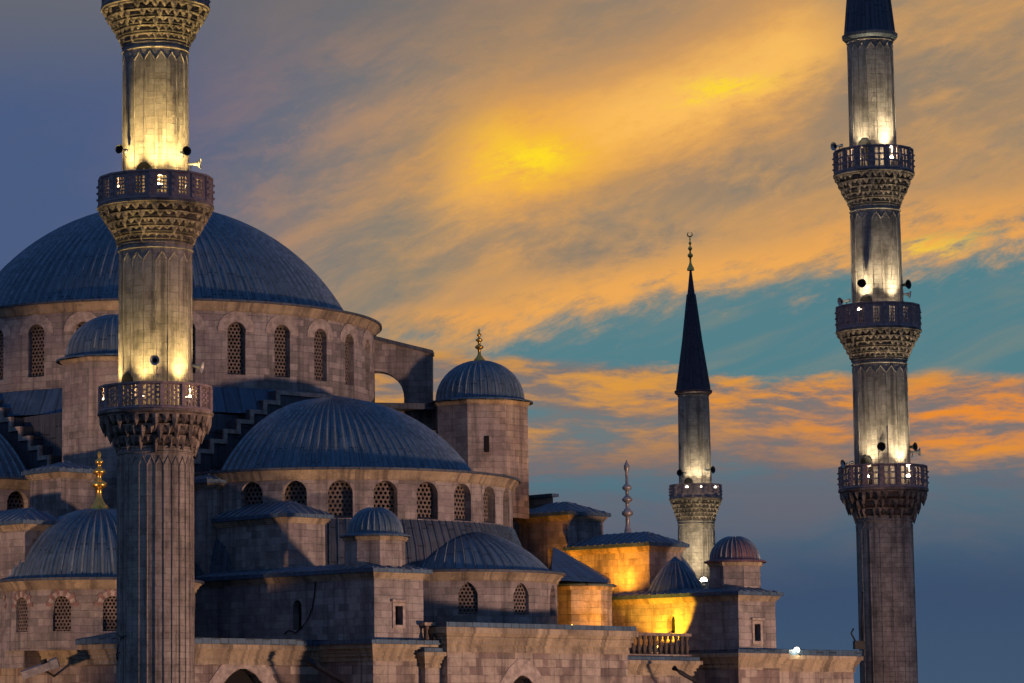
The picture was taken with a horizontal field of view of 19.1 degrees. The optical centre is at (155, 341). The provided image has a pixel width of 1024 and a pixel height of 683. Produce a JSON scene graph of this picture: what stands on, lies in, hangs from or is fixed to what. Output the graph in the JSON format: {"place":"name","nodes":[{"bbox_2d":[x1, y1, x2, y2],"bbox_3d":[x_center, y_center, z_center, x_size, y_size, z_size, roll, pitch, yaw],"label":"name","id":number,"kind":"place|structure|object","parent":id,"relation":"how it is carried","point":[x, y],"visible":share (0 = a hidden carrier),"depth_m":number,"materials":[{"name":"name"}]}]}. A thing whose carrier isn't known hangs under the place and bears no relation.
{"place":"outdoors","nodes":[
{"label":"outdoors","id":0,"kind":"place"},
{"bbox_2d":[96,0,214,682],"bbox_3d":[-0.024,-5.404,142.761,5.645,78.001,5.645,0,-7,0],"label":"minaret","id":1,"kind":"object","parent":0,"point":[155,435],"visible":1,"depth_m":140.51,"materials":[{"name":"stone"}]},
{"bbox_2d":[115,144,127,157],"bbox_3d":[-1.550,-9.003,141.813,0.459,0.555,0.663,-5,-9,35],"label":"loudspeaker","id":2,"kind":"object","parent":1,"relation":"attached to","point":[119,149],"visible":1,"depth_m":141.68,"materials":[{"name":"black paint"}]},
{"bbox_2d":[116,633,126,660],"bbox_3d":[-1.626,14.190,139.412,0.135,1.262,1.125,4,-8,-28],"label":"cable","id":3,"kind":"object","parent":1,"relation":"attached to","point":[118,645],"visible":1,"depth_m":139.58,"materials":[{"name":"metal"}]},
{"bbox_2d":[122,373,132,404],"bbox_3d":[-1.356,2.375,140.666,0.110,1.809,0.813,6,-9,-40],"label":"doorway","id":4,"kind":"structure","parent":1,"relation":"in","point":[127,377],"depth_m":140.68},
{"bbox_2d":[136,162,151,191],"bbox_3d":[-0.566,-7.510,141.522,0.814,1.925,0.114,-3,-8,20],"label":"doorway","id":5,"kind":"structure","parent":1,"relation":"in","point":[145,165],"depth_m":141.58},
{"bbox_2d":[149,355,159,368],"bbox_3d":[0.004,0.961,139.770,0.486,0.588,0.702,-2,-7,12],"label":"loudspeaker","id":6,"kind":"object","parent":1,"relation":"attached to","point":[154,360],"visible":1,"depth_m":139.51,"materials":[{"name":"paint"}]},
{"bbox_2d":[180,146,190,159],"bbox_3d":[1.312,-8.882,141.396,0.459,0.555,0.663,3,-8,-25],"label":"loudspeaker","id":7,"kind":"object","parent":1,"relation":"attached to","point":[186,150],"visible":1,"depth_m":141.22,"materials":[{"name":"black paint"}]},
{"bbox_2d":[187,158,201,170],"bbox_3d":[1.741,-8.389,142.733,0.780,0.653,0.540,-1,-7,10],"label":"loudspeaker","id":8,"kind":"object","parent":1,"relation":"attached to","point":[198,163],"visible":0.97,"depth_m":142.68,"materials":[{"name":"black paint"}]},
{"bbox_2d":[192,362,203,372],"bbox_3d":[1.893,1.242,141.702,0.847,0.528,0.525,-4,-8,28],"label":"loudspeaker","id":9,"kind":"object","parent":1,"relation":"attached to","point":[200,367],"visible":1,"depth_m":141.57,"materials":[{"name":"black paint"}]},
{"bbox_2d":[0,212,863,682],"bbox_3d":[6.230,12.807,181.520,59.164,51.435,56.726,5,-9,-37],"label":"mosque","id":10,"kind":"structure","parent":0,"point":[420,534],"depth_m":165.91,"materials":[{"name":"grey stone"}]},
{"bbox_2d":[21,657,59,678],"bbox_3d":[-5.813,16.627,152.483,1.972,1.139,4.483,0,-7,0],"label":"floodlight","id":11,"kind":"object","parent":10,"relation":"attached to","point":[45,665],"visible":1,"depth_m":150.56,"materials":[{"name":"grey paint"}]},
{"bbox_2d":[284,582,315,634],"bbox_3d":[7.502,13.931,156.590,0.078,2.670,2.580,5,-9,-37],"label":"cable","id":12,"kind":"object","parent":10,"relation":"attached to","point":[309,613],"visible":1,"depth_m":155.88,"materials":[{"name":"metal"}]},
{"bbox_2d":[306,658,348,682],"bbox_3d":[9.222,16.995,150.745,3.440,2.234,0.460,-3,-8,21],"label":"drain pipe","id":13,"kind":"object","parent":10,"relation":"attached to","point":[311,662],"visible":1,"depth_m":150.92,"materials":[{"name":"metal"}]},
{"bbox_2d":[672,666,700,682],"bbox_3d":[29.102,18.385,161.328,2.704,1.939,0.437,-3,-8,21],"label":"drain pipe","id":14,"kind":"object","parent":10,"relation":"attached to","point":[684,674],"visible":1,"depth_m":161.46,"materials":[{"name":"metal"}]},
{"bbox_2d":[668,232,722,587],"bbox_3d":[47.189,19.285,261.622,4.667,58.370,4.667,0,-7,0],"label":"minaret","id":15,"kind":"object","parent":10,"relation":"attached to","point":[695,507],"visible":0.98,"depth_m":261.74,"materials":[{"name":"stone"}]},
{"bbox_2d":[677,469,684,476],"bbox_3d":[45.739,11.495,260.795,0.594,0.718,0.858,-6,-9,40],"label":"loudspeaker","id":16,"kind":"object","parent":15,"relation":"attached to","point":[679,472],"visible":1,"depth_m":260.66,"materials":[{"name":"black paint"}]},
{"bbox_2d":[684,478,692,482],"bbox_3d":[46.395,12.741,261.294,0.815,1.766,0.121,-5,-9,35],"label":"doorway","id":17,"kind":"structure","parent":15,"relation":"in","point":[688,480],"depth_m":261.35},
{"bbox_2d":[704,466,714,475],"bbox_3d":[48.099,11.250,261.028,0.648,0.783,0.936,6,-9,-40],"label":"loudspeaker","id":18,"kind":"object","parent":15,"relation":"attached to","point":[712,469],"visible":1,"depth_m":260.88,"materials":[{"name":"black paint"}]},
{"bbox_2d":[700,577,707,583],"bbox_3d":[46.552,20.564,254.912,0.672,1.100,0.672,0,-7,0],"label":"floodlight","id":19,"kind":"object","parent":10,"relation":"attached to","point":[703,580],"visible":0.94,"depth_m":254.73,"materials":[{"name":"black paint"}]},
{"bbox_2d":[0,0,1023,682],"label":"sky","id":20,"kind":"structure","parent":0,"point":[534,176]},
{"bbox_2d":[832,0,928,682],"bbox_3d":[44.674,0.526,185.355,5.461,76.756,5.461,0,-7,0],"label":"minaret","id":21,"kind":"object","parent":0,"point":[882,504],"visible":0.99,"depth_m":183.79,"materials":[{"name":"stone"}]},
{"bbox_2d":[831,142,842,150],"bbox_3d":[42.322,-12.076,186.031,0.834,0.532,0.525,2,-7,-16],"label":"loudspeaker","id":22,"kind":"object","parent":21,"relation":"attached to","point":[834,146],"visible":1,"depth_m":186.11,"materials":[{"name":"black paint"}]},
{"bbox_2d":[837,297,850,305],"bbox_3d":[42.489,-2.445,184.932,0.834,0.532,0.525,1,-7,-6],"label":"loudspeaker","id":23,"kind":"object","parent":21,"relation":"attached to","point":[840,301],"visible":1,"depth_m":185.03,"materials":[{"name":"black paint"}]},
{"bbox_2d":[840,460,853,467],"bbox_3d":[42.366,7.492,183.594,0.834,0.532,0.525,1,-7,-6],"label":"loudspeaker","id":24,"kind":"object","parent":21,"relation":"attached to","point":[843,463],"visible":1,"depth_m":183.70,"materials":[{"name":"black paint"}]},
{"bbox_2d":[850,592,864,648],"bbox_3d":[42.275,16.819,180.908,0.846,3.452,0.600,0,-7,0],"label":"antenna","id":25,"kind":"object","parent":21,"relation":"attached to","point":[859,644],"visible":1,"depth_m":180.74,"materials":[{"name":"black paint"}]},
{"bbox_2d":[857,279,865,290],"bbox_3d":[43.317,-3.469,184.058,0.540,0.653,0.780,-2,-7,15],"label":"loudspeaker","id":26,"kind":"object","parent":21,"relation":"attached to","point":[861,283],"visible":1,"depth_m":183.78,"materials":[{"name":"black paint"}]},
{"bbox_2d":[858,139,869,165],"bbox_3d":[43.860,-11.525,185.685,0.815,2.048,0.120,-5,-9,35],"label":"doorway","id":27,"kind":"structure","parent":21,"relation":"in","point":[864,141],"depth_m":185.69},
{"bbox_2d":[860,295,871,321],"bbox_3d":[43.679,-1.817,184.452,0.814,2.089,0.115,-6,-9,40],"label":"doorway","id":28,"kind":"structure","parent":21,"relation":"in","point":[865,298],"depth_m":184.52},
{"bbox_2d":[861,456,871,483],"bbox_3d":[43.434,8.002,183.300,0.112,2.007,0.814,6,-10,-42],"label":"doorway","id":29,"kind":"structure","parent":21,"relation":"in","point":[866,459],"depth_m":183.21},
{"bbox_2d":[877,442,885,453],"bbox_3d":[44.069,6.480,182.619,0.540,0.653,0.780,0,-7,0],"label":"loudspeaker","id":30,"kind":"object","parent":21,"relation":"attached to","point":[881,446],"visible":1,"depth_m":182.32,"materials":[{"name":"black paint"}]},
{"bbox_2d":[901,280,910,288],"bbox_3d":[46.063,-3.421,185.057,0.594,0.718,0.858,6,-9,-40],"label":"loudspeaker","id":31,"kind":"object","parent":21,"relation":"attached to","point":[907,283],"visible":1,"depth_m":184.90,"materials":[{"name":"black paint"}]},
{"bbox_2d":[909,442,917,450],"bbox_3d":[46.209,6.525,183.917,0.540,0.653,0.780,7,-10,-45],"label":"loudspeaker","id":32,"kind":"object","parent":21,"relation":"attached to","point":[914,446],"visible":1,"depth_m":183.80,"materials":[{"name":"black paint"}]},
{"bbox_2d":[910,448,920,456],"bbox_3d":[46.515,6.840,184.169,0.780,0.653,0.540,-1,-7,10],"label":"loudspeaker","id":33,"kind":"object","parent":21,"relation":"attached to","point":[918,451],"visible":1,"depth_m":184.06,"materials":[{"name":"black paint"}]}
]}

